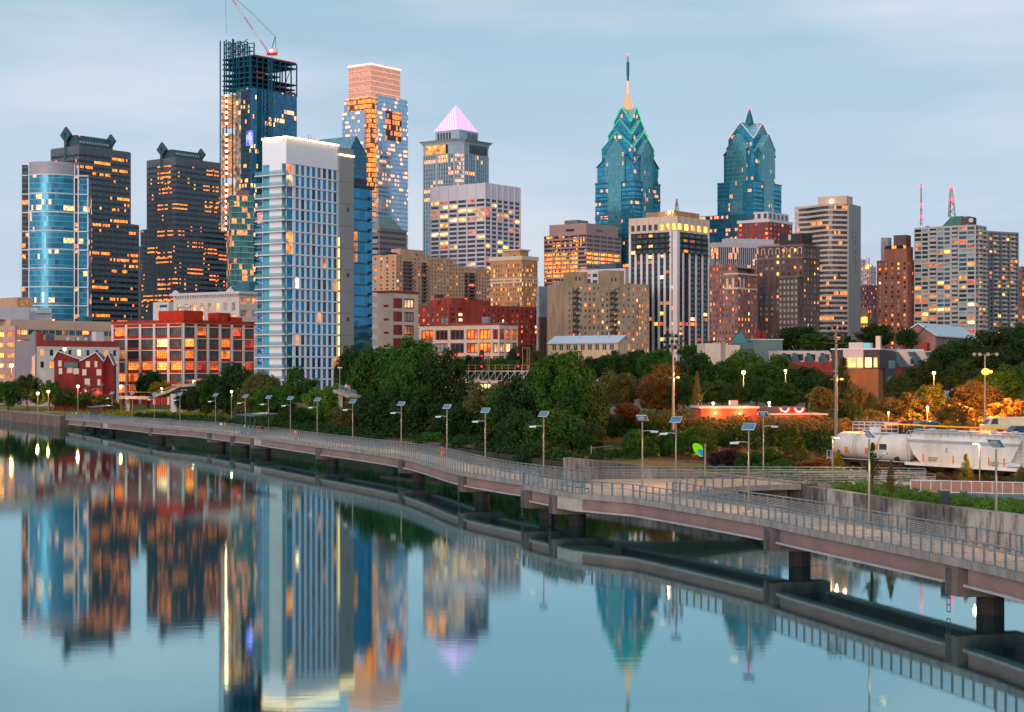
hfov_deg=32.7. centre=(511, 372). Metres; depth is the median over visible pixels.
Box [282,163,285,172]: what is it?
window
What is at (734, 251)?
office building
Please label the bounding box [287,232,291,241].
window
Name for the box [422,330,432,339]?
window
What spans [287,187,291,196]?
window
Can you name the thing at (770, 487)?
ramp
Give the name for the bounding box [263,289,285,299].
window
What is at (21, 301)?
window
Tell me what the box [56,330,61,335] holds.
window
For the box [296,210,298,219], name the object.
window
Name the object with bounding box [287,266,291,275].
window
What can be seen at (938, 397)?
tree
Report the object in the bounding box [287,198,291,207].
window
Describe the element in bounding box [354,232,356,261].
lit wing windows
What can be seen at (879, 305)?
windows
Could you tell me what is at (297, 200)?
window
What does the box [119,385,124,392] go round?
window
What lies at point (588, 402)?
tree
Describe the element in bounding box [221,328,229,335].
window
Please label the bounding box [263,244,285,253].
window
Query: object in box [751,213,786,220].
top windows
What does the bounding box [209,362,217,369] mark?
window
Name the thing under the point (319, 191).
window
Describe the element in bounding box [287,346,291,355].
window
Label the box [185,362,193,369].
window
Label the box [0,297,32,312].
office building
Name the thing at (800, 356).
attic windows
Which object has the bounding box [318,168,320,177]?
window
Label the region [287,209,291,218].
window
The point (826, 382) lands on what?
tree
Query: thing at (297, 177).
window
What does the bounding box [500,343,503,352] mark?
window
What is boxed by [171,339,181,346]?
window
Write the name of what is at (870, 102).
sky
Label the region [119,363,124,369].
window
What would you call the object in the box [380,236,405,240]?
window
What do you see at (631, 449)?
shrub
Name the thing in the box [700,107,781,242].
glass tower
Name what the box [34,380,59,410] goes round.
tree
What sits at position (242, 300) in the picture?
window
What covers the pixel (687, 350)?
tree
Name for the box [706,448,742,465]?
shrub
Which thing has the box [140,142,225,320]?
office tower
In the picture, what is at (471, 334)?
window
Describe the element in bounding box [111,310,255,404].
warehouse
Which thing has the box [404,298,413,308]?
window
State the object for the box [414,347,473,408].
tree
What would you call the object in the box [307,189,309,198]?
window
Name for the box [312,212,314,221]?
window
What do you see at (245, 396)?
solar lamp
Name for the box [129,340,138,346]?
window
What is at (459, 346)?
window
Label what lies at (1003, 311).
windows
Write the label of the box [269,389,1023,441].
terrace
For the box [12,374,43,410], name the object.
tree
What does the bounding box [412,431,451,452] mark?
tree
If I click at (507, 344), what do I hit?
window
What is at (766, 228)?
windows
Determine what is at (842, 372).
conifer
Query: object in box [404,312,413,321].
window
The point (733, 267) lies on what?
windows
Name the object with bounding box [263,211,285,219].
window
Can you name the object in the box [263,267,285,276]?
window
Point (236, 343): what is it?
window
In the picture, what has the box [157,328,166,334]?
window
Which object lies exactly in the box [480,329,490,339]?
window
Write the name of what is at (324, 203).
window
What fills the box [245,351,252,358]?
window
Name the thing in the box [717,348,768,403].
tree
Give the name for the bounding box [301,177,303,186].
window
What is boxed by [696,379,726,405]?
tree
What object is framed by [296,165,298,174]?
window
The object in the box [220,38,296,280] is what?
unfinished tower
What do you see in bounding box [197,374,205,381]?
window
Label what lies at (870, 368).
modern house
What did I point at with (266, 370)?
window
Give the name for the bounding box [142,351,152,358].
window
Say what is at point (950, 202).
radio mast
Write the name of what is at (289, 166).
window
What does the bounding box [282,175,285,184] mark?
window
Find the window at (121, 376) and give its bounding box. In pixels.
[119,374,124,380]
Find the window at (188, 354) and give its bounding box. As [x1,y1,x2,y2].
[185,351,193,357]
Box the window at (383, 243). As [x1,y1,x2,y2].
[380,242,405,246]
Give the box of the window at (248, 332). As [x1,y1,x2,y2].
[245,329,252,336]
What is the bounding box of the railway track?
[385,438,1012,481]
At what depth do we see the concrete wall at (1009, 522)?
143.24 m
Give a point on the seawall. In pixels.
(35, 418)
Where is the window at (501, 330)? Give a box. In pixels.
[500,329,503,338]
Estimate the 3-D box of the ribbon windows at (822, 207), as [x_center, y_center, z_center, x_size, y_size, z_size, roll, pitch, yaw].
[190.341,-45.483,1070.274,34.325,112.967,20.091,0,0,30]
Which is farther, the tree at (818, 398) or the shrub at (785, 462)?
the tree at (818, 398)
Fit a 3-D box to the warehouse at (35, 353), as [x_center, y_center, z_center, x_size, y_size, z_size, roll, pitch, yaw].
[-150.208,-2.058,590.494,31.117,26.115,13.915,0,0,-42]
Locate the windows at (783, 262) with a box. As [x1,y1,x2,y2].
[760,248,801,337]
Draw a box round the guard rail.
[885,423,1007,433]
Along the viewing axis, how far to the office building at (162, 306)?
803.38 m
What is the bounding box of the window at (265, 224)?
[263,222,285,231]
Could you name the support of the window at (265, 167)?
in the riverside tower at (315, 252)
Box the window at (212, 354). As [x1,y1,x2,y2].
[209,351,217,358]
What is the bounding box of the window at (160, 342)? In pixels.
[157,339,166,346]
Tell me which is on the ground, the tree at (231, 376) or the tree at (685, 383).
the tree at (231, 376)
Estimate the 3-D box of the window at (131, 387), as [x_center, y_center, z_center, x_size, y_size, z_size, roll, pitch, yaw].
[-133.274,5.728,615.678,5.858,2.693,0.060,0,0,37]
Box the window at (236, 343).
[233,340,241,347]
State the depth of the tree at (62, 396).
498.35 m
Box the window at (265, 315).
[263,313,285,321]
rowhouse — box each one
[697,331,783,375]
[768,351,832,400]
[894,349,952,402]
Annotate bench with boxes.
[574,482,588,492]
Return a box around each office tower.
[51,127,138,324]
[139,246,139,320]
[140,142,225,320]
[419,105,492,256]
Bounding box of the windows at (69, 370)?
[58,361,100,384]
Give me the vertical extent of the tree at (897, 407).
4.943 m
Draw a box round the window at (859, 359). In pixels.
[858,358,861,366]
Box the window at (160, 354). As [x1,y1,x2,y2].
[157,351,166,358]
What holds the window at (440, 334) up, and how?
in the loft building at (498, 339)
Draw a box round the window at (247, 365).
[245,363,252,369]
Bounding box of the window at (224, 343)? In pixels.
[221,340,229,346]
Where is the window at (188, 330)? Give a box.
[185,327,193,334]
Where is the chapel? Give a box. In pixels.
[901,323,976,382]
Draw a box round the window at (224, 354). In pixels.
[221,351,229,358]
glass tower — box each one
[21,160,91,320]
[316,134,366,185]
[342,63,407,248]
[595,54,660,267]
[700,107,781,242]
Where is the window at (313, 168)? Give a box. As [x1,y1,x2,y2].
[312,167,314,176]
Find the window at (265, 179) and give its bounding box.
[263,176,284,185]
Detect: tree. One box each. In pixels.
[0,380,16,409]
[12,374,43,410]
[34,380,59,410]
[53,387,76,410]
[72,392,96,410]
[91,394,116,411]
[135,369,162,407]
[147,380,171,407]
[174,390,198,411]
[186,380,210,412]
[196,372,235,413]
[215,361,254,409]
[234,396,262,417]
[237,370,281,402]
[249,385,296,420]
[269,407,314,425]
[281,365,320,402]
[301,383,345,424]
[330,396,366,429]
[333,344,362,388]
[337,370,367,410]
[345,342,395,404]
[349,385,411,435]
[375,334,440,388]
[378,362,429,420]
[381,388,443,437]
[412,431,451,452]
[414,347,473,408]
[427,404,487,437]
[448,437,476,448]
[458,355,486,389]
[459,381,497,429]
[472,422,514,451]
[479,356,520,386]
[482,383,520,436]
[491,373,557,433]
[493,408,537,454]
[504,344,540,392]
[511,439,566,464]
[518,408,589,449]
[523,350,543,386]
[525,347,595,443]
[557,374,610,432]
[571,421,606,452]
[579,356,607,379]
[598,370,638,413]
[599,353,634,377]
[607,349,624,359]
[613,402,639,419]
[622,349,650,398]
[635,348,676,376]
[635,373,671,412]
[637,363,690,412]
[667,373,699,411]
[674,351,720,405]
[675,342,696,366]
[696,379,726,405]
[714,358,740,405]
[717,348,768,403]
[719,382,750,405]
[739,373,776,405]
[749,353,793,405]
[762,382,803,405]
[766,336,791,350]
[772,323,818,350]
[780,365,833,411]
[796,332,837,357]
[804,386,842,412]
[813,374,843,408]
[825,335,857,381]
[838,402,863,420]
[841,383,879,417]
[852,323,895,348]
[859,408,891,419]
[872,397,903,419]
[883,374,913,402]
[886,392,933,421]
[891,322,925,348]
[903,359,945,398]
[915,383,946,413]
[916,398,953,414]
[927,339,983,380]
[933,403,974,423]
[939,359,995,402]
[951,379,1006,418]
[959,328,1018,362]
[968,368,1023,404]
[977,345,1023,372]
[983,397,1023,417]
[994,322,1023,361]
[995,362,1023,401]
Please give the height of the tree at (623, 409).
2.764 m
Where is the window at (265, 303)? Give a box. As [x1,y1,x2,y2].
[263,301,283,310]
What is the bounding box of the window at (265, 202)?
[263,199,285,208]
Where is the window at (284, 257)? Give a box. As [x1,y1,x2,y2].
[282,255,285,264]
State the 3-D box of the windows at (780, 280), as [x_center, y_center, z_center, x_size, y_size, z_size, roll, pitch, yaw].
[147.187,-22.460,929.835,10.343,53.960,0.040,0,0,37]
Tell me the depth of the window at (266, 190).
504.76 m
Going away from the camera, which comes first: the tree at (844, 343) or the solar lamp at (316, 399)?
the solar lamp at (316, 399)
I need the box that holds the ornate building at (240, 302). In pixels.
[169,281,256,372]
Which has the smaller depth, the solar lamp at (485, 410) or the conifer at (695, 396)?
the solar lamp at (485, 410)
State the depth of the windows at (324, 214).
511.46 m
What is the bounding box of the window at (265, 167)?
[263,165,284,174]
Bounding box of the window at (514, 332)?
[512,330,516,339]
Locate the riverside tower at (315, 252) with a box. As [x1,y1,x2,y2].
[254,134,376,396]
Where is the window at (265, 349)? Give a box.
[263,346,285,355]
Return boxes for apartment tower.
[629,210,709,366]
[794,196,860,377]
[914,216,987,366]
[987,231,1018,364]
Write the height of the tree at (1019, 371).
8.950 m
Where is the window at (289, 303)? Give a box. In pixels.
[287,300,291,309]
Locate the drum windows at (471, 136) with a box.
[438,132,476,140]
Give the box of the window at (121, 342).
[115,340,124,347]
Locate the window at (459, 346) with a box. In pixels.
[451,343,463,352]
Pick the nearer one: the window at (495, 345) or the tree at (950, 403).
the tree at (950, 403)
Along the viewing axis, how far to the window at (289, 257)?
501.44 m
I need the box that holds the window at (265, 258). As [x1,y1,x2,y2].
[263,255,285,265]
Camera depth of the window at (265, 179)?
504.76 m
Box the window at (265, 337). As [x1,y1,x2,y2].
[263,335,285,344]
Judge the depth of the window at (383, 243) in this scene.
1313.41 m
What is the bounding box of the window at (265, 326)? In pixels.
[263,324,285,332]
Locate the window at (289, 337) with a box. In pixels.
[287,335,291,344]
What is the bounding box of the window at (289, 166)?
[287,164,291,173]
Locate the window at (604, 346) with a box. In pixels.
[602,344,606,349]
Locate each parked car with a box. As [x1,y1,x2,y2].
[887,420,920,431]
[904,421,945,430]
[999,426,1023,434]
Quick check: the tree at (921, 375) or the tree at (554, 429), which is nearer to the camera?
the tree at (554, 429)
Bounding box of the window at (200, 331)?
[197,328,205,334]
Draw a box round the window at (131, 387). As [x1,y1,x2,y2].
[129,385,136,392]
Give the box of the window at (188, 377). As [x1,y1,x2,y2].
[185,374,193,381]
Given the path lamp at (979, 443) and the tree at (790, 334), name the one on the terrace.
the tree at (790, 334)
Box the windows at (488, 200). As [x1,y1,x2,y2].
[486,199,518,300]
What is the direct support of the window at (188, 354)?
in the warehouse at (175, 347)
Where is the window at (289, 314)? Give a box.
[287,312,291,321]
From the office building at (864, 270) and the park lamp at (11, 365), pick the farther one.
the office building at (864, 270)
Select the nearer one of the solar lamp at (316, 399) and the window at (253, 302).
the solar lamp at (316, 399)
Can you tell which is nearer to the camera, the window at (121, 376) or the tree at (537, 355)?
the tree at (537, 355)
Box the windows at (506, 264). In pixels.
[491,264,520,305]
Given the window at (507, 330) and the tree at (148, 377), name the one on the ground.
the tree at (148, 377)
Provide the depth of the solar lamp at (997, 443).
104.34 m
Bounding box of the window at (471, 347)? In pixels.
[467,343,477,352]
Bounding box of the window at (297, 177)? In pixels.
[296,176,298,185]
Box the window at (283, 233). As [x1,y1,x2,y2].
[282,232,285,241]
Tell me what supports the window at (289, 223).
in the riverside tower at (315, 252)
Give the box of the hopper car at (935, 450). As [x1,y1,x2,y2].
[905,428,1023,480]
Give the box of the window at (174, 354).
[171,351,181,357]
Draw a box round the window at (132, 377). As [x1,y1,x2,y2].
[129,374,137,381]
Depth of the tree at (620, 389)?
297.46 m
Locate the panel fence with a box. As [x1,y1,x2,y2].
[910,480,1023,499]
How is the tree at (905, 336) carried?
on the terrace
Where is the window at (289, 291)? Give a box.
[287,289,291,298]
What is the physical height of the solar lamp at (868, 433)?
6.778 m
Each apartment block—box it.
[372,249,488,305]
[418,295,535,384]
[489,249,538,306]
[547,270,648,382]
[737,212,792,243]
[877,235,913,348]
[1019,266,1023,365]
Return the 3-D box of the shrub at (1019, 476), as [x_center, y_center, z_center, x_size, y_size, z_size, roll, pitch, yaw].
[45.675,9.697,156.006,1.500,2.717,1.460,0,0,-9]
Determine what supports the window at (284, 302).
in the riverside tower at (315, 252)
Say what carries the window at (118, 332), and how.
in the warehouse at (175, 347)
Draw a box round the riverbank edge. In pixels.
[61,416,562,478]
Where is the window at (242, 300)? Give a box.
[240,297,249,304]
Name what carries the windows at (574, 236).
in the office building at (573, 245)
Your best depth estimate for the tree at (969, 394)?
248.34 m
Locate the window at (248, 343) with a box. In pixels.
[245,340,252,347]
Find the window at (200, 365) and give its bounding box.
[197,362,205,369]
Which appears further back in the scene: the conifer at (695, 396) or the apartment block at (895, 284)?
the apartment block at (895, 284)
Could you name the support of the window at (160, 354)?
in the warehouse at (175, 347)
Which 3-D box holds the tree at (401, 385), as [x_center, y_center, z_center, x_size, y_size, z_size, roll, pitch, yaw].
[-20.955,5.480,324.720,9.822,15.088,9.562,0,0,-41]
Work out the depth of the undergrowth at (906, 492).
148.63 m
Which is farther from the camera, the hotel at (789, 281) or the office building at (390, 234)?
the office building at (390, 234)
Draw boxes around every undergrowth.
[66,411,226,417]
[133,412,621,460]
[640,409,1005,431]
[669,451,1014,493]
[694,461,915,483]
[831,480,1023,513]
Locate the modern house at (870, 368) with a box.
[831,336,897,407]
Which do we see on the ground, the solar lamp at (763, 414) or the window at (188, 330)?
the solar lamp at (763, 414)
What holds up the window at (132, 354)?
in the warehouse at (175, 347)
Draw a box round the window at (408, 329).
[404,325,413,334]
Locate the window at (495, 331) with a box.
[493,329,497,338]
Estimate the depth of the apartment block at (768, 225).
1258.73 m
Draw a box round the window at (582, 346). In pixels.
[580,344,584,349]
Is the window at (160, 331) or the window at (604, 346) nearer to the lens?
the window at (604, 346)
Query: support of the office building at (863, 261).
on the ground
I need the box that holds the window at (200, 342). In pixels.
[197,339,205,346]
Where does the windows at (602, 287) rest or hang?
in the apartment block at (611, 302)
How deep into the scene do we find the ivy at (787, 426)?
231.34 m
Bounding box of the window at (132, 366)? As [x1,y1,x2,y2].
[129,362,138,369]
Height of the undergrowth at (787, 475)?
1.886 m
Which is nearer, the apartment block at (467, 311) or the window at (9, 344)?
the window at (9, 344)
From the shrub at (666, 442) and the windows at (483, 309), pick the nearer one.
the shrub at (666, 442)
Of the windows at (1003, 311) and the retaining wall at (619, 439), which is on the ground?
the retaining wall at (619, 439)
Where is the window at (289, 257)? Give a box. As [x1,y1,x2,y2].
[287,255,291,264]
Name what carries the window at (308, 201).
in the riverside tower at (315, 252)
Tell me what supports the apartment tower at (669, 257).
on the ground
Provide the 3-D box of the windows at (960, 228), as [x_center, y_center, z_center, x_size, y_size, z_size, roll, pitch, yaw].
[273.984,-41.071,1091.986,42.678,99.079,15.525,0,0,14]
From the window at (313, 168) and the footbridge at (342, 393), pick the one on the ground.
the footbridge at (342, 393)
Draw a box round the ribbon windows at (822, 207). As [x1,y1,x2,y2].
[795,206,846,377]
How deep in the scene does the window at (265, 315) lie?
504.76 m
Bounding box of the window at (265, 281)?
[263,278,285,287]
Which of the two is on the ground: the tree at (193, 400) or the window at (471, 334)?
the tree at (193, 400)
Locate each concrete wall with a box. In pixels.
[563,457,816,514]
[805,486,1023,554]
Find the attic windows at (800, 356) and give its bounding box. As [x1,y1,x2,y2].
[786,354,828,359]
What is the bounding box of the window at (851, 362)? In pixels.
[846,358,855,366]
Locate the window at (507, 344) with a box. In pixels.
[506,343,509,352]
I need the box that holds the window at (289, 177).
[287,175,291,184]
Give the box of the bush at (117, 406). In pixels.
[110,402,121,410]
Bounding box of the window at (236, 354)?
[233,351,241,358]
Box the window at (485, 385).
[480,383,490,390]
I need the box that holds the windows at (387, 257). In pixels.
[375,257,487,305]
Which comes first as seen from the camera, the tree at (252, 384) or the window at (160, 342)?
the tree at (252, 384)
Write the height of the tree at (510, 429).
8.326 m
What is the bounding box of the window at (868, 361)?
[865,358,871,366]
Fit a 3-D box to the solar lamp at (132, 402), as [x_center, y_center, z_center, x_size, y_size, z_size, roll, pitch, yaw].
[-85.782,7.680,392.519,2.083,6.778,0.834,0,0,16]
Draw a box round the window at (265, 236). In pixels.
[263,232,285,242]
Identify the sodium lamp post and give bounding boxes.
[973,353,998,420]
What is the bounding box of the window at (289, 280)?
[287,278,291,287]
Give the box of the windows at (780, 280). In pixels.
[780,280,796,350]
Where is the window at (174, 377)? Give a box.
[171,374,181,381]
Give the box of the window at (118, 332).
[115,329,124,335]
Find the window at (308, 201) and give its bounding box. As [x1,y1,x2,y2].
[307,200,309,209]
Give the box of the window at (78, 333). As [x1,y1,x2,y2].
[76,331,81,335]
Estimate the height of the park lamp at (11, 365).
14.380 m
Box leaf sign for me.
[692,443,705,495]
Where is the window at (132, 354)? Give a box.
[129,351,138,358]
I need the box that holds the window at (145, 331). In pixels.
[142,328,152,335]
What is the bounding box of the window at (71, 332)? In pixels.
[69,330,74,335]
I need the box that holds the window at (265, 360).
[263,358,285,366]
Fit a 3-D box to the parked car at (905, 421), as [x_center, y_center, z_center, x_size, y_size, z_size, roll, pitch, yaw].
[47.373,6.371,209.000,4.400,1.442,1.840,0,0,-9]
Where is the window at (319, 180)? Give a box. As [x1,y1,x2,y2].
[318,179,320,188]
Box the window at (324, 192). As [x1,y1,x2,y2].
[323,191,325,200]
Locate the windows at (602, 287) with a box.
[573,287,642,349]
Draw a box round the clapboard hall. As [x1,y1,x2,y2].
[547,332,633,385]
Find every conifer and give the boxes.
[687,371,704,414]
[827,356,852,418]
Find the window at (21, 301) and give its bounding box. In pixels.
[19,299,27,304]
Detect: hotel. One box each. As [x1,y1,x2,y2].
[709,262,757,344]
[757,233,820,350]
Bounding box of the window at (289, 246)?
[287,243,291,253]
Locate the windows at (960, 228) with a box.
[915,227,973,334]
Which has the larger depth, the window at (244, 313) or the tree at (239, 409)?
the window at (244, 313)
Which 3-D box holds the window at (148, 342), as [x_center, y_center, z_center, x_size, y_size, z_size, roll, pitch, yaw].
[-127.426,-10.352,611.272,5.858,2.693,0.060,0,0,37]
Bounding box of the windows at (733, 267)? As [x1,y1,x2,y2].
[710,267,736,344]
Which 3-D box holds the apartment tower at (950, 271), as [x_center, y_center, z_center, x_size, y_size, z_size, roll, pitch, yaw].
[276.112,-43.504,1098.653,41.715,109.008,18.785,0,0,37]
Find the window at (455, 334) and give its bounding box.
[451,330,463,339]
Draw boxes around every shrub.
[607,448,623,457]
[619,428,660,458]
[656,429,681,456]
[677,425,718,457]
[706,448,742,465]
[712,428,732,451]
[733,452,760,468]
[753,446,783,463]
[766,459,796,466]
[781,425,810,463]
[794,461,837,470]
[831,449,847,470]
[861,442,882,490]
[885,460,896,492]
[957,453,974,480]
[1013,467,1023,494]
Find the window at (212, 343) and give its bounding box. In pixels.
[209,339,217,346]
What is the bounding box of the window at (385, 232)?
[380,231,405,235]
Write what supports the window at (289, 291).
in the riverside tower at (315, 252)
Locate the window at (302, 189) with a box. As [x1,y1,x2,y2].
[301,188,303,197]
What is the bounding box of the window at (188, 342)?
[185,339,193,346]
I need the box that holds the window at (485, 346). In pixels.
[480,343,490,352]
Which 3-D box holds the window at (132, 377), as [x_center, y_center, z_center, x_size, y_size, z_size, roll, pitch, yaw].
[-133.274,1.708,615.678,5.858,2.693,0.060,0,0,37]
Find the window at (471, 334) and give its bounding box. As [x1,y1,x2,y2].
[467,329,477,339]
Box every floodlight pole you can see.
[663,330,683,430]
[826,326,847,455]
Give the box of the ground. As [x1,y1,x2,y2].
[0,404,1023,513]
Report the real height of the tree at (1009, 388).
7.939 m
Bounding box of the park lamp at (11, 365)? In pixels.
[9,363,13,380]
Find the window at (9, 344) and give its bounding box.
[7,342,13,346]
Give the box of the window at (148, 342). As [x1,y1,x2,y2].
[142,339,152,346]
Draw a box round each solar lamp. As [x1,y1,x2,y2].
[127,392,134,421]
[147,392,156,419]
[208,393,218,424]
[237,395,247,431]
[260,395,271,432]
[281,396,293,436]
[308,398,320,440]
[343,399,356,444]
[390,401,404,448]
[435,404,451,456]
[472,408,489,465]
[529,411,548,477]
[636,415,657,487]
[659,416,682,491]
[729,423,755,509]
[758,411,777,476]
[862,430,887,528]
[986,438,1021,551]
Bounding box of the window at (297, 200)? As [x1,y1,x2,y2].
[296,199,298,208]
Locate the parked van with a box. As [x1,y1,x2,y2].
[979,417,1023,430]
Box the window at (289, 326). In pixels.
[287,323,291,332]
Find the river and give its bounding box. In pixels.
[0,415,1023,711]
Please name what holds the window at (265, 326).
in the riverside tower at (315, 252)
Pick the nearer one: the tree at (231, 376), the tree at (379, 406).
the tree at (379, 406)
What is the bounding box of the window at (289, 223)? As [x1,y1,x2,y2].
[287,221,291,230]
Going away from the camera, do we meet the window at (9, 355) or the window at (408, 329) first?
the window at (408, 329)
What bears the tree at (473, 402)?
on the ground
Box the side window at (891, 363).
[887,360,894,395]
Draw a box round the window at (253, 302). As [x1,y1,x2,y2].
[252,298,256,304]
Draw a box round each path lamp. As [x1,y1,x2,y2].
[831,436,840,471]
[971,442,980,493]
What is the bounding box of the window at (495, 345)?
[493,343,497,352]
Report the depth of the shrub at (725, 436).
234.05 m
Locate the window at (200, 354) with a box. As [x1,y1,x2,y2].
[197,351,205,358]
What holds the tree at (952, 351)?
on the terrace
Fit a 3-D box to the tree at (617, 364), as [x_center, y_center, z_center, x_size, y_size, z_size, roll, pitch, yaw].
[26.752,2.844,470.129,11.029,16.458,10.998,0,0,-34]
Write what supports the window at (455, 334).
in the loft building at (498, 339)
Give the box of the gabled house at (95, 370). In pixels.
[52,351,116,409]
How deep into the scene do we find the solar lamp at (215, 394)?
334.30 m
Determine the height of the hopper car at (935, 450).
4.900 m
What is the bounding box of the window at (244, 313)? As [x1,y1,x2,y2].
[240,310,249,316]
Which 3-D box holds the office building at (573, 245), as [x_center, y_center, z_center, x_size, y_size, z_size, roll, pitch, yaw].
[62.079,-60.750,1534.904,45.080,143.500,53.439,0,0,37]
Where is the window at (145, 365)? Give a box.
[142,362,152,369]
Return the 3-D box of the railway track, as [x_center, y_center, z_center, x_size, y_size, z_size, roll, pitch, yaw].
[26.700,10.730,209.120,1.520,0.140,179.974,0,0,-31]
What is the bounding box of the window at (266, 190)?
[263,188,285,197]
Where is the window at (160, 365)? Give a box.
[157,362,166,369]
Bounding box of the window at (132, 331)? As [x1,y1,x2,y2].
[129,328,138,335]
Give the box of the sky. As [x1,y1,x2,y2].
[0,0,1023,297]
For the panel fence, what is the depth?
152.99 m
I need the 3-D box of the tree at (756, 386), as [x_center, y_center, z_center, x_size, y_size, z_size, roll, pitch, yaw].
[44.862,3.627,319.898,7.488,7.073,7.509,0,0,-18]
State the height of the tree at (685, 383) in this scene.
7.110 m
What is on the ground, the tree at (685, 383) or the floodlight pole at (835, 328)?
the floodlight pole at (835, 328)
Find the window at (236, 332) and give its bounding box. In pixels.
[233,329,241,335]
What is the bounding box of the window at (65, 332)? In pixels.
[63,330,68,335]
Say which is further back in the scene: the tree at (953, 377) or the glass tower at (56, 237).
the glass tower at (56, 237)
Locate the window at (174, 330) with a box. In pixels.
[171,327,181,334]
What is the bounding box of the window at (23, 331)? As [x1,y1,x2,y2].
[21,329,27,334]
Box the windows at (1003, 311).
[990,293,1016,332]
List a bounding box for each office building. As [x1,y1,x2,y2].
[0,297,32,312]
[0,307,110,340]
[0,326,16,404]
[153,302,172,319]
[372,216,406,254]
[430,181,520,300]
[536,286,546,357]
[544,220,620,286]
[578,263,628,283]
[710,238,778,330]
[861,259,865,266]
[861,264,875,284]
[861,285,876,324]
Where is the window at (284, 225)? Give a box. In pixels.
[282,221,285,230]
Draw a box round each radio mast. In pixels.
[675,199,678,210]
[920,183,922,225]
[948,187,955,216]
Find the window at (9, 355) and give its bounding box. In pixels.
[7,353,13,357]
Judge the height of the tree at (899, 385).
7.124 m
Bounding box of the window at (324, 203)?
[323,202,325,211]
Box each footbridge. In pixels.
[119,379,198,412]
[333,385,360,421]
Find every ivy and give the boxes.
[555,417,986,473]
[556,411,1023,434]
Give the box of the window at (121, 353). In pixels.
[119,351,124,358]
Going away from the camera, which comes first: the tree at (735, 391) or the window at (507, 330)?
the tree at (735, 391)
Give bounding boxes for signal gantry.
[453,348,529,392]
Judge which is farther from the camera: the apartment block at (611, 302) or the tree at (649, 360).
the apartment block at (611, 302)
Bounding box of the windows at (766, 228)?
[739,223,767,238]
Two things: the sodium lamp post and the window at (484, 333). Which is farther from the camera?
the window at (484, 333)
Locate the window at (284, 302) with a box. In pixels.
[282,301,285,309]
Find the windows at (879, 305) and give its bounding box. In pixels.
[879,305,905,348]
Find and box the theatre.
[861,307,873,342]
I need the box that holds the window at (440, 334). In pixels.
[436,330,447,339]
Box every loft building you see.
[372,290,419,353]
[418,317,518,390]
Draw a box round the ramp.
[589,466,935,511]
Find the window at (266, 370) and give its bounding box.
[263,369,285,378]
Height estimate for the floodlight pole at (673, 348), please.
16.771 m
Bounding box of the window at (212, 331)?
[209,328,217,335]
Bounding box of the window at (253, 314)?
[252,310,256,316]
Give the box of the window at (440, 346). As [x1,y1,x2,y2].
[436,343,447,352]
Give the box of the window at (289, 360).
[287,357,291,366]
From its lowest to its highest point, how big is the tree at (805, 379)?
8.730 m
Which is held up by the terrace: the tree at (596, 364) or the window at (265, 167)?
the tree at (596, 364)
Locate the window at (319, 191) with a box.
[318,190,320,199]
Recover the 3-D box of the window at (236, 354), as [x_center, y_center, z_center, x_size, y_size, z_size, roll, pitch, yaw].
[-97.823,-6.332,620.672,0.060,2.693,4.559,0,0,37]
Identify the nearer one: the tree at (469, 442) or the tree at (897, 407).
the tree at (897, 407)
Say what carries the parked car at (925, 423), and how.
on the terrace
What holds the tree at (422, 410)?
on the ground
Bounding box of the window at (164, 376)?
[158,374,166,381]
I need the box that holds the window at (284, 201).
[282,198,285,207]
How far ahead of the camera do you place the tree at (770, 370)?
358.52 m
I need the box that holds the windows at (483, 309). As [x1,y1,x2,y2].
[483,309,535,347]
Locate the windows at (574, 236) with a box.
[545,235,585,285]
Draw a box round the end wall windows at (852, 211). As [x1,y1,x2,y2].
[852,211,855,273]
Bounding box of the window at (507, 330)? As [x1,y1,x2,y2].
[506,329,509,339]
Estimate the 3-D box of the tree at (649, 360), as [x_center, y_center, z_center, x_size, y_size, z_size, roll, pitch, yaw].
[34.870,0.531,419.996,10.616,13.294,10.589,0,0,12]
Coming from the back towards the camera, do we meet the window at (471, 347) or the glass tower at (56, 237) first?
the glass tower at (56, 237)
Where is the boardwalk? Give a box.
[65,413,1023,615]
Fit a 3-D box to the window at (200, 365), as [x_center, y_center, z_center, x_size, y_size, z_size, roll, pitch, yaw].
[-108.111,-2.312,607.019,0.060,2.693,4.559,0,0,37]
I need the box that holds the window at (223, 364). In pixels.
[221,362,229,369]
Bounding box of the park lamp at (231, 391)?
[230,390,232,417]
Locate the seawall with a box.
[0,409,64,426]
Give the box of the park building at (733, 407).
[690,400,827,422]
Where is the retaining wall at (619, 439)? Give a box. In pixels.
[606,419,986,472]
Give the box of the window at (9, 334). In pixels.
[7,332,13,336]
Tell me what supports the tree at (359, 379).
on the ground
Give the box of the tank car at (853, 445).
[827,421,917,471]
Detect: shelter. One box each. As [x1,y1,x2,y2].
[87,405,114,420]
[236,412,278,435]
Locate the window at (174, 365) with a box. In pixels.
[171,362,181,369]
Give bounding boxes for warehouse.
[16,331,118,405]
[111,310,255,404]
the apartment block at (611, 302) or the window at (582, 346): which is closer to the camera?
the window at (582, 346)
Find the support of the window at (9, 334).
in the office building at (8, 337)
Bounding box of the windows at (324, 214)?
[296,213,336,396]
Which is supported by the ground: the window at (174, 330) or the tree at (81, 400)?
the tree at (81, 400)
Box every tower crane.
[225,0,277,137]
[867,258,869,284]
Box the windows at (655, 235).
[631,233,706,361]

